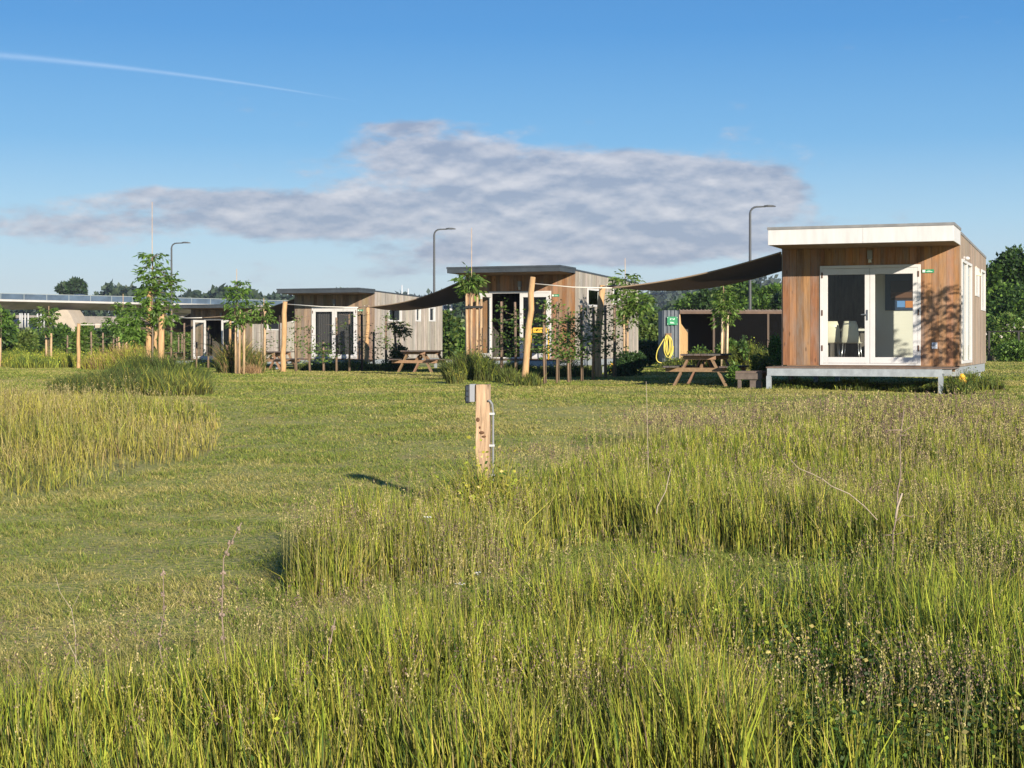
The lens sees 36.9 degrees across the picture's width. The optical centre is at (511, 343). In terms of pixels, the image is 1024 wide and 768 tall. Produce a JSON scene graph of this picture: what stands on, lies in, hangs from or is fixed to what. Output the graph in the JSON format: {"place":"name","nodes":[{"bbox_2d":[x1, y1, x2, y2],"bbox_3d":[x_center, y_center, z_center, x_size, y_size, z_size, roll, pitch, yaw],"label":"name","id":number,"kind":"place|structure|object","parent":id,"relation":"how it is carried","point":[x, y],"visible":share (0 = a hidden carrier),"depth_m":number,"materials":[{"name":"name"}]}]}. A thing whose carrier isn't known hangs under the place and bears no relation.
{"place":"outdoors","nodes":[
{"label":"outdoors","id":0,"kind":"place"},
{"bbox_2d":[0,373,223,500],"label":"dry meadow grass","id":1,"kind":"structure","parent":0,"point":[60,411],"depth_m":18.00,"materials":[{"name":"plant"}]},
{"bbox_2d":[0,356,1023,767],"bbox_3d":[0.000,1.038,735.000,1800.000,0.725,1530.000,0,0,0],"label":"ground","id":2,"kind":"structure","parent":0,"point":[208,542],"depth_m":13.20,"materials":[{"name":"plant"}]},
{"bbox_2d":[0,305,20,346],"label":"shrub","id":3,"kind":"object","parent":2,"relation":"on","point":[8,334],"visible":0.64,"depth_m":84.28,"materials":[{"name":"green plant"}]},
{"bbox_2d":[2,326,40,352],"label":"shrub","id":4,"kind":"object","parent":2,"relation":"on","point":[26,337],"visible":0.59,"depth_m":87.64,"materials":[{"name":"green plant"}]},
{"bbox_2d":[10,347,61,367],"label":"weeds","id":5,"kind":"object","parent":2,"relation":"on","point":[32,361],"visible":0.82,"depth_m":69.08,"materials":[{"name":"green plant"}]},
{"bbox_2d":[2,341,74,357],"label":"weeds","id":6,"kind":"object","parent":2,"relation":"on","point":[20,350],"visible":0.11,"depth_m":77.53,"materials":[{"name":"green plant"}]},
{"bbox_2d":[28,306,60,356],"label":"young tree","id":7,"kind":"object","parent":2,"relation":"on","point":[50,322],"visible":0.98,"depth_m":74.82,"materials":[{"name":"green plant"}]},
{"bbox_2d":[0,349,98,367],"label":"weeds","id":8,"kind":"object","parent":2,"relation":"on","point":[5,362],"visible":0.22,"depth_m":75.00,"materials":[{"name":"green plant"}]},
{"bbox_2d":[50,322,72,351],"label":"shrub","id":9,"kind":"object","parent":2,"relation":"on","point":[61,332],"visible":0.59,"depth_m":93.56,"materials":[{"name":"green plant"}]},
{"bbox_2d":[54,276,87,294],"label":"tree","id":10,"kind":"object","parent":2,"relation":"on","point":[73,285],"visible":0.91,"depth_m":328.06,"materials":[{"name":"green plant"}]},
{"bbox_2d":[68,322,100,355],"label":"shrub","id":11,"kind":"object","parent":2,"relation":"on","point":[86,329],"visible":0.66,"depth_m":89.67,"materials":[{"name":"green plant"}]},
{"bbox_2d":[96,319,117,352],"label":"shrub","id":12,"kind":"object","parent":2,"relation":"on","point":[106,333],"visible":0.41,"depth_m":94.58,"materials":[{"name":"green plant"}]},
{"bbox_2d":[43,358,182,395],"bbox_3d":[-7.607,0.630,29.490,2.853,0.696,2.955,0,0,0],"label":"grass mound","id":13,"kind":"object","parent":2,"relation":"on","point":[121,374],"depth_m":28.72,"materials":[{"name":"plant"}]},
{"bbox_2d":[101,302,143,351],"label":"young tree","id":14,"kind":"object","parent":2,"relation":"on","point":[117,329],"visible":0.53,"depth_m":61.80,"materials":[{"name":"green plant"}]},
{"bbox_2d":[76,341,172,369],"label":"weeds","id":15,"kind":"object","parent":2,"relation":"on","point":[90,361],"visible":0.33,"depth_m":61.07,"materials":[{"name":"green plant"}]},
{"bbox_2d":[117,248,186,363],"bbox_3d":[-8.217,-1.089,35.092,1.623,4.298,1.078,0,0,0],"label":"young tree","id":16,"kind":"object","parent":2,"relation":"on","point":[152,309],"visible":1,"depth_m":34.95,"materials":[{"name":"green plant"}]},
{"bbox_2d":[9,279,294,333],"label":"woods","id":17,"kind":"object","parent":2,"relation":"on","point":[119,289],"visible":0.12,"depth_m":432.18,"materials":[{"name":"green plant"}]},
{"bbox_2d":[92,339,224,380],"bbox_3d":[-7.559,0.441,32.560,3.133,1.103,3.186,0,0,-28],"label":"grass mound","id":18,"kind":"object","parent":2,"relation":"on","point":[171,362],"depth_m":32.09,"materials":[{"name":"plant"}]},
{"bbox_2d":[138,364,215,396],"bbox_3d":[-6.411,0.659,29.493,1.672,0.682,3.383,0,0,0],"label":"grass mound","id":19,"kind":"object","parent":2,"relation":"on","point":[186,386],"depth_m":28.75,"materials":[{"name":"plant"}]},
{"bbox_2d":[172,332,190,355],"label":"shrub","id":20,"kind":"object","parent":2,"relation":"on","point":[188,335],"visible":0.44,"depth_m":97.57,"materials":[{"name":"green plant"}]},
{"bbox_2d":[218,522,241,675],"bbox_3d":[-0.974,1.041,5.303,0.078,0.846,0.048,0,0,0],"label":"dead stalk","id":21,"kind":"object","parent":2,"relation":"on","point":[223,573],"visible":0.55,"depth_m":5.29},
{"bbox_2d":[185,333,275,372],"bbox_3d":[-8.427,0.174,47.699,2.553,1.526,2.885,0,0,22],"label":"grass mound","id":22,"kind":"object","parent":2,"relation":"on","point":[224,359],"depth_m":47.17,"materials":[{"name":"plant"}]},
{"bbox_2d":[0,293,464,334],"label":"viaduct","id":23,"kind":"object","parent":2,"relation":"on","point":[69,307],"visible":0.11,"depth_m":252.78,"materials":[{"name":"concrete"}]},
{"bbox_2d":[175,304,294,363],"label":"cabin","id":24,"kind":"object","parent":2,"relation":"on","point":[199,326],"visible":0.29,"depth_m":80.29,"materials":[{"name":"brown wood"}]},
{"bbox_2d":[81,313,190,331],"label":"shade sail","id":25,"kind":"object","parent":24,"relation":"attached to","point":[186,320],"visible":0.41,"depth_m":82.89,"materials":[{"name":"fabric"}]},
{"bbox_2d":[220,269,253,373],"bbox_3d":[-8.247,-0.619,45.950,1.101,3.258,1.060,0,0,0],"label":"young tree","id":26,"kind":"object","parent":2,"relation":"on","point":[238,321],"visible":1,"depth_m":45.95,"materials":[{"name":"green plant"}]},
{"bbox_2d":[246,298,278,369],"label":"young tree","id":27,"kind":"object","parent":2,"relation":"on","point":[269,319],"visible":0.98,"depth_m":57.93,"materials":[{"name":"green plant"}]},
{"bbox_2d":[257,351,303,369],"bbox_3d":[-9.414,0.688,61.000,1.600,0.780,1.800,0,0,21],"label":"picnic table","id":28,"kind":"object","parent":2,"relation":"on","point":[274,354],"visible":0.48,"depth_m":61.07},
{"bbox_2d":[280,301,286,371],"bbox_3d":[-7.731,-0.161,52.008,0.260,2.556,0.205,0,0,0],"label":"sail pole","id":29,"kind":"object","parent":2,"relation":"on","point":[283,340],"visible":0.94,"depth_m":51.94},
{"bbox_2d":[273,312,314,370],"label":"fruit sapling","id":30,"kind":"object","parent":2,"relation":"on","point":[295,336],"visible":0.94,"depth_m":52.96,"materials":[{"name":"green plant"}]},
{"bbox_2d":[297,320,330,370],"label":"fruit sapling","id":31,"kind":"object","parent":2,"relation":"on","point":[308,343],"visible":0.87,"depth_m":53.96,"materials":[{"name":"green plant"}]},
{"bbox_2d":[311,342,339,370],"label":"fruit sapling","id":32,"kind":"object","parent":2,"relation":"on","point":[323,356],"visible":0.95,"depth_m":54.95,"materials":[{"name":"green plant"}]},
{"bbox_2d":[297,358,358,370],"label":"weeds","id":33,"kind":"object","parent":2,"relation":"on","point":[315,366],"visible":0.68,"depth_m":58.78,"materials":[{"name":"green plant"}]},
{"bbox_2d":[325,317,354,371],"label":"fruit sapling","id":34,"kind":"object","parent":2,"relation":"on","point":[336,325],"visible":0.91,"depth_m":55.96,"materials":[{"name":"green plant"}]},
{"bbox_2d":[338,314,362,370],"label":"fruit sapling","id":35,"kind":"object","parent":2,"relation":"on","point":[349,348],"visible":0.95,"depth_m":56.97,"materials":[{"name":"green plant"}]},
{"bbox_2d":[276,288,441,368],"bbox_3d":[-6.331,-0.507,65.458,3.762,3.454,8.250,0,0,21],"label":"cabin","id":36,"kind":"object","parent":2,"relation":"on","point":[426,324],"visible":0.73,"depth_m":63.28,"materials":[{"name":"brown wood"}]},
{"bbox_2d":[180,299,294,323],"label":"shade sail","id":37,"kind":"object","parent":36,"relation":"attached to","point":[277,308],"visible":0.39,"depth_m":65.86,"materials":[{"name":"fabric"}]},
{"bbox_2d":[312,309,333,356],"bbox_3d":[-7.768,-0.445,63.154,1.011,2.000,0.120,0,0,21],"label":"door leaf","id":38,"kind":"structure","parent":36,"relation":"in","point":[314,311],"depth_m":63.22,"materials":[{"name":"white paint"}]},
{"bbox_2d":[334,308,355,356],"bbox_3d":[-6.813,-0.445,62.806,1.011,2.000,0.075,0,0,21],"label":"door leaf","id":39,"kind":"structure","parent":36,"relation":"in","point":[353,310],"depth_m":62.66,"materials":[{"name":"white paint"}]},
{"bbox_2d":[380,342,408,370],"bbox_3d":[-4.345,0.579,57.200,1.100,1.298,1.165,0,0,0],"label":"shrub","id":40,"kind":"object","parent":2,"relation":"on","point":[391,366],"visible":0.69,"depth_m":56.94,"materials":[{"name":"green plant"}]},
{"bbox_2d":[385,318,412,366],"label":"young tree","id":41,"kind":"object","parent":2,"relation":"on","point":[402,331],"visible":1,"depth_m":56.95,"materials":[{"name":"green plant"}]},
{"bbox_2d":[389,350,444,372],"bbox_3d":[-2.929,0.604,50.500,1.600,0.780,1.800,0,0,21],"label":"picnic table","id":42,"kind":"object","parent":2,"relation":"on","point":[418,360],"visible":0.84,"depth_m":49.98,"materials":[{"name":"wood"}]},
{"bbox_2d":[440,365,465,383],"bbox_3d":[-1.342,0.732,36.472,0.895,0.449,0.961,0,0,30],"label":"grass mound","id":43,"kind":"object","parent":2,"relation":"on","point":[453,377],"depth_m":36.33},
{"bbox_2d":[442,309,464,358],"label":"shrub","id":44,"kind":"object","parent":2,"relation":"on","point":[452,325],"visible":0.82,"depth_m":79.69,"materials":[{"name":"green plant"}]},
{"bbox_2d":[449,228,489,353],"bbox_3d":[-1.179,-1.060,41.989,1.218,4.224,1.011,0,0,0],"label":"young tree","id":45,"kind":"object","parent":2,"relation":"on","point":[471,284],"visible":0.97,"depth_m":42.02,"materials":[{"name":"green plant"}]},
{"bbox_2d":[432,346,507,380],"bbox_3d":[-1.003,0.477,38.964,2.137,0.965,2.673,0,0,0],"label":"grass mound","id":46,"kind":"object","parent":2,"relation":"on","point":[475,366],"depth_m":38.43,"materials":[{"name":"plant"}]},
{"bbox_2d":[465,384,494,482],"bbox_3d":[-0.246,0.901,11.895,0.230,1.179,0.135,0,0,6],"label":"power post","id":47,"kind":"object","parent":2,"relation":"on","point":[479,395],"visible":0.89,"depth_m":11.85,"materials":[{"name":"brown wood"}]},
{"bbox_2d":[413,436,570,524],"bbox_3d":[-0.184,1.022,11.184,1.271,0.690,1.181,0,0,-32],"label":"grass mound","id":48,"kind":"object","parent":2,"relation":"on","point":[486,486],"depth_m":11.16,"materials":[{"name":"plant"}]},
{"bbox_2d":[483,297,520,371],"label":"fruit sapling","id":49,"kind":"object","parent":2,"relation":"on","point":[500,323],"visible":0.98,"depth_m":38.45,"materials":[{"name":"green plant"}]},
{"bbox_2d":[490,364,521,382],"bbox_3d":[-0.062,0.704,36.992,1.031,0.501,1.287,0,0,17],"label":"grass mound","id":50,"kind":"object","parent":2,"relation":"on","point":[503,376],"depth_m":36.79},
{"bbox_2d":[0,384,1023,767],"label":"meadow grass","id":51,"kind":"structure","parent":2,"relation":"on","point":[732,737],"depth_m":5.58,"materials":[{"name":"plant"}]},
{"bbox_2d":[494,302,532,370],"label":"fruit sapling","id":52,"kind":"object","parent":2,"relation":"on","point":[515,324],"visible":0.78,"depth_m":39.95,"materials":[{"name":"green plant"}]},
{"bbox_2d":[263,274,781,308],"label":"woods","id":53,"kind":"object","parent":2,"relation":"on","point":[662,298],"visible":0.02,"depth_m":712.95,"materials":[{"name":"green plant"}]},
{"bbox_2d":[522,277,535,378],"bbox_3d":[0.363,-0.212,34.993,0.353,2.641,0.195,0,0,0],"label":"sail pole","id":54,"kind":"object","parent":2,"relation":"on","point":[527,345],"visible":0.84,"depth_m":34.94,"materials":[{"name":"wood"}]},
{"bbox_2d":[510,371,548,386],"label":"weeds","id":55,"kind":"object","parent":2,"relation":"on","point":[530,380],"depth_m":34.51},
{"bbox_2d":[512,296,569,383],"bbox_3d":[0.704,-0.043,36.562,1.407,2.189,0.596,0,0,0],"label":"fruit sapling","id":56,"kind":"object","parent":2,"relation":"on","point":[543,348],"visible":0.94,"depth_m":36.55,"materials":[{"name":"green plant"}]},
{"bbox_2d":[446,265,638,372],"bbox_3d":[1.247,-0.646,50.605,3.867,3.454,8.250,0,0,21],"label":"cabin","id":57,"kind":"object","parent":2,"relation":"on","point":[511,283],"visible":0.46,"depth_m":48.37,"materials":[{"name":"brown wood"}]},
{"bbox_2d":[287,281,464,310],"bbox_3d":[-3.364,-1.608,54.347,7.175,0.893,9.875,0,0,14],"label":"shade sail","id":58,"kind":"object","parent":57,"relation":"attached to","point":[445,296],"visible":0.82,"depth_m":50.97,"materials":[{"name":"fabric"}]},
{"bbox_2d":[478,293,491,356],"bbox_3d":[-0.825,-0.584,48.040,0.126,2.000,1.010,0,0,21],"label":"door leaf","id":59,"kind":"structure","parent":57,"relation":"in","point":[489,295],"depth_m":48.39,"materials":[{"name":"white paint"}]},
{"bbox_2d":[520,293,549,356],"bbox_3d":[0.717,-0.584,47.972,1.011,2.000,0.075,0,0,21],"label":"door leaf","id":60,"kind":"structure","parent":57,"relation":"in","point":[522,295],"depth_m":48.04,"materials":[{"name":"white paint"}]},
{"bbox_2d":[534,299,580,382],"bbox_3d":[1.110,-0.009,37.350,1.162,2.153,0.593,0,0,0],"label":"fruit sapling","id":61,"kind":"object","parent":2,"relation":"on","point":[556,305],"visible":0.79,"depth_m":37.34,"materials":[{"name":"green plant"}]},
{"bbox_2d":[529,360,594,376],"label":"weeds","id":62,"kind":"object","parent":2,"relation":"on","point":[562,371],"visible":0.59,"depth_m":43.55,"materials":[{"name":"green plant"}]},
{"bbox_2d":[547,307,591,382],"bbox_3d":[1.496,0.082,38.580,1.290,2.010,0.742,0,0,0],"label":"fruit sapling","id":63,"kind":"object","parent":2,"relation":"on","point":[567,344],"visible":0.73,"depth_m":38.54,"materials":[{"name":"green plant"}]},
{"bbox_2d":[446,289,708,331],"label":"woods","id":64,"kind":"object","parent":2,"relation":"on","point":[461,306],"visible":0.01,"depth_m":301.73,"materials":[{"name":"green plant"}]},
{"bbox_2d":[559,305,602,380],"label":"fruit sapling","id":65,"kind":"object","parent":2,"relation":"on","point":[581,318],"visible":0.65,"depth_m":39.95,"materials":[{"name":"green plant"}]},
{"bbox_2d":[594,285,605,377],"bbox_3d":[2.460,-0.271,43.001,0.327,2.761,0.228,0,0,0],"label":"sail pole","id":66,"kind":"object","parent":2,"relation":"on","point":[598,364],"visible":0.65,"depth_m":42.92,"materials":[{"name":"wood"}]},
{"bbox_2d":[573,305,627,379],"bbox_3d":[2.337,0.012,40.927,1.493,2.100,0.688,0,0,0],"label":"fruit sapling","id":67,"kind":"object","parent":2,"relation":"on","point":[593,336],"visible":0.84,"depth_m":40.95,"materials":[{"name":"green plant"}]},
{"bbox_2d":[590,300,626,377],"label":"fruit sapling","id":68,"kind":"object","parent":2,"relation":"on","point":[605,334],"visible":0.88,"depth_m":42.15,"materials":[{"name":"green plant"}]},
{"bbox_2d":[607,298,639,376],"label":"fruit sapling","id":69,"kind":"object","parent":2,"relation":"on","point":[614,308],"visible":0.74,"depth_m":43.47,"materials":[{"name":"green plant"}]},
{"bbox_2d":[607,350,648,376],"bbox_3d":[3.391,0.663,45.386,1.092,0.962,1.482,0,0,41],"label":"shrub","id":70,"kind":"object","parent":2,"relation":"on","point":[628,363],"visible":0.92,"depth_m":45.24,"materials":[{"name":"green plant"}]},
{"bbox_2d":[604,269,659,350],"bbox_3d":[3.536,-0.756,45.934,1.756,3.629,1.246,0,0,0],"label":"young tree","id":71,"kind":"object","parent":2,"relation":"on","point":[630,307],"visible":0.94,"depth_m":45.85,"materials":[{"name":"green plant"}]},
{"bbox_2d":[250,520,1023,767],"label":"meadow weeds","id":72,"kind":"object","parent":2,"relation":"on","point":[926,725],"visible":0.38,"depth_m":5.17,"materials":[{"name":"green plant"}]},
{"bbox_2d":[638,336,657,366],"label":"hedge","id":73,"kind":"object","parent":2,"relation":"on","point":[648,348],"visible":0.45,"depth_m":65.52,"materials":[{"name":"green plant"}]},
{"bbox_2d":[638,309,661,364],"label":"hedge","id":74,"kind":"object","parent":2,"relation":"on","point":[650,332],"visible":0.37,"depth_m":71.55,"materials":[{"name":"green plant"}]},
{"bbox_2d":[673,291,696,309],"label":"tree","id":75,"kind":"object","parent":2,"relation":"on","point":[682,303],"visible":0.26,"depth_m":124.71,"materials":[{"name":"green plant"}]},
{"bbox_2d":[662,348,720,366],"bbox_3d":[6.910,0.506,51.984,3.862,0.838,1.784,0,0,0],"label":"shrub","id":76,"kind":"object","parent":2,"relation":"on","point":[695,362],"visible":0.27,"depth_m":51.73,"materials":[{"name":"green plant"}]},
{"bbox_2d":[687,288,718,309],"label":"tree","id":77,"kind":"object","parent":2,"relation":"on","point":[702,298],"visible":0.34,"depth_m":119.16,"materials":[{"name":"green plant"}]},
{"bbox_2d":[663,354,748,385],"bbox_3d":[4.535,0.622,35.800,1.600,0.780,1.800,0,0,21],"label":"picnic table","id":78,"kind":"object","parent":2,"relation":"on","point":[685,367],"visible":0.84,"depth_m":35.27,"materials":[{"name":"wood"}]},
{"bbox_2d":[658,309,781,364],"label":"tool shed","id":79,"kind":"structure","parent":2,"relation":"on","point":[686,330],"depth_m":59.99,"materials":[{"name":"wood"}]},
{"bbox_2d":[707,284,744,365],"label":"young tree","id":80,"kind":"object","parent":2,"relation":"on","point":[721,308],"visible":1,"depth_m":49.95,"materials":[{"name":"green plant"}]},
{"bbox_2d":[724,360,743,386],"bbox_3d":[4.829,0.709,33.584,0.428,0.739,0.966,0,0,0],"label":"shrub","id":81,"kind":"object","parent":2,"relation":"on","point":[730,374],"visible":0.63,"depth_m":33.43,"materials":[{"name":"green plant"}]},
{"bbox_2d":[711,280,761,309],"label":"tree","id":82,"kind":"object","parent":2,"relation":"on","point":[742,292],"visible":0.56,"depth_m":110.89,"materials":[{"name":"green plant"}]},
{"bbox_2d":[735,371,766,388],"bbox_3d":[5.051,0.761,32.370,0.562,0.380,0.576,0,0,21],"label":"entry step","id":83,"kind":"object","parent":2,"relation":"on","point":[740,375],"visible":0.86,"depth_m":32.10,"materials":[{"name":"brown wood"}]},
{"bbox_2d":[715,335,786,368],"bbox_3d":[7.981,0.288,50.066,3.278,1.142,2.296,0,0,-26],"label":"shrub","id":84,"kind":"object","parent":2,"relation":"on","point":[736,357],"visible":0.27,"depth_m":49.74,"materials":[{"name":"green plant"}]},
{"bbox_2d":[749,205,775,309],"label":"street lamp","id":85,"kind":"object","parent":2,"relation":"on","point":[750,290],"visible":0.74,"depth_m":79.94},
{"bbox_2d":[750,353,774,379],"bbox_3d":[6.182,0.589,37.934,0.705,0.753,1.157,0,0,0],"label":"shrub","id":86,"kind":"object","parent":2,"relation":"on","point":[762,363],"visible":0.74,"depth_m":37.77,"materials":[{"name":"green plant"}]},
{"bbox_2d":[756,282,781,309],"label":"tree","id":87,"kind":"object","parent":2,"relation":"on","point":[766,292],"visible":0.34,"depth_m":115.15,"materials":[{"name":"green plant"}]},
{"bbox_2d":[767,333,781,365],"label":"shrub","id":88,"kind":"object","parent":2,"relation":"on","point":[774,348],"visible":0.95,"depth_m":39.75,"materials":[{"name":"green plant"}]},
{"bbox_2d":[772,376,827,389],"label":"weeds","id":89,"kind":"object","parent":2,"relation":"on","point":[802,384],"visible":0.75,"depth_m":32.10,"materials":[{"name":"green plant"}]},
{"bbox_2d":[829,376,888,391],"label":"weeds","id":90,"kind":"object","parent":2,"relation":"on","point":[855,384],"visible":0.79,"depth_m":31.70,"materials":[{"name":"green plant"}]},
{"bbox_2d":[766,222,985,393],"bbox_3d":[8.551,-0.668,34.839,3.877,3.479,8.250,0,0,21],"label":"cabin","id":91,"kind":"object","parent":2,"relation":"on","point":[837,273],"visible":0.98,"depth_m":32.38,"materials":[{"name":"brown wood"}]},
{"bbox_2d":[535,252,781,290],"bbox_3d":[4.381,-1.614,37.963,6.069,0.742,8.871,0,0,14],"label":"shade sail","id":92,"kind":"object","parent":91,"relation":"attached to","point":[755,268],"visible":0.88,"depth_m":35.30,"materials":[{"name":"fabric"}]},
{"bbox_2d":[828,321,840,356],"bbox_3d":[6.934,-0.029,33.448,0.440,0.922,0.480,0,0,7],"label":"dining chair","id":93,"kind":"object","parent":91,"relation":"on","point":[833,332],"visible":0.57,"depth_m":33.23,"materials":[{"name":"beige metal"}]},
{"bbox_2d":[821,268,869,362],"bbox_3d":[7.062,-0.594,32.555,1.011,2.000,0.120,0,0,21],"label":"door leaf","id":94,"kind":"structure","parent":91,"relation":"in","point":[866,271],"depth_m":32.55,"materials":[{"name":"white paint"}]},
{"bbox_2d":[840,321,862,356],"bbox_3d":[7.324,-0.029,33.134,0.440,0.922,0.480,0,0,21],"label":"dining chair","id":95,"kind":"object","parent":91,"relation":"on","point":[850,332],"visible":0.88,"depth_m":32.94,"materials":[{"name":"silver metal"}]},
{"bbox_2d":[870,267,918,362],"bbox_3d":[8.022,-0.594,32.202,1.011,2.000,0.075,0,0,21],"label":"door leaf","id":96,"kind":"structure","parent":91,"relation":"in","point":[913,270],"depth_m":32.17,"materials":[{"name":"white paint"}]},
{"bbox_2d":[885,274,912,310],"bbox_3d":[8.577,-1.139,33.941,0.650,0.800,0.034,0,0,21],"label":"wall picture","id":97,"kind":"object","parent":91,"relation":"attached to","point":[898,291],"depth_m":33.94},
{"bbox_2d":[961,259,971,363],"bbox_3d":[9.740,-0.678,32.997,0.100,2.178,2.393,0,0,21],"label":"window","id":98,"kind":"structure","parent":91,"relation":"in","point":[966,267],"depth_m":32.94,"materials":[{"name":"white paint"}]},
{"bbox_2d":[881,410,913,570],"bbox_3d":[2.071,0.878,8.303,0.204,1.048,0.063,0,0,0],"label":"dead stalk","id":99,"kind":"object","parent":2,"relation":"on","point":[900,435],"visible":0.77,"depth_m":8.30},
{"bbox_2d":[881,378,937,392],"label":"weeds","id":100,"kind":"object","parent":2,"relation":"on","point":[919,387],"visible":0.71,"depth_m":31.30,"materials":[{"name":"green plant"}]},
{"bbox_2d":[933,370,981,394],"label":"weeds","id":101,"kind":"object","parent":2,"relation":"on","point":[961,385],"visible":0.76,"depth_m":30.34,"materials":[{"name":"green plant"}]},
{"bbox_2d":[944,367,1004,389],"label":"weeds","id":102,"kind":"object","parent":2,"relation":"on","point":[989,383],"visible":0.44,"depth_m":32.37,"materials":[{"name":"green plant"}]},
{"bbox_2d":[986,262,1008,360],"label":"tree","id":103,"kind":"object","parent":2,"relation":"on","point":[994,276],"visible":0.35,"depth_m":77.55,"materials":[{"name":"green plant"}]},
{"bbox_2d":[986,278,1023,328],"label":"tree","id":104,"kind":"object","parent":2,"relation":"on","point":[1015,303],"visible":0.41,"depth_m":73.96,"materials":[{"name":"green plant"}]},
{"bbox_2d":[986,312,1023,361],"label":"flowering shrub","id":105,"kind":"object","parent":2,"relation":"on","point":[1014,324],"visible":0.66,"depth_m":68.69,"materials":[{"name":"green plant"}]},
{"bbox_2d":[986,337,1023,361],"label":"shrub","id":106,"kind":"object","parent":2,"relation":"on","point":[1013,350],"visible":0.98,"depth_m":65.90,"materials":[{"name":"green plant"}]},
{"bbox_2d":[989,243,1023,290],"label":"tree","id":107,"kind":"object","parent":2,"relation":"on","point":[1010,260],"visible":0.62,"depth_m":81.22,"materials":[{"name":"green plant"}]},
{"bbox_2d":[0,0,1023,328],"label":"sky","id":108,"kind":"structure","parent":0,"point":[292,144],"materials":[{"name":"blue"}]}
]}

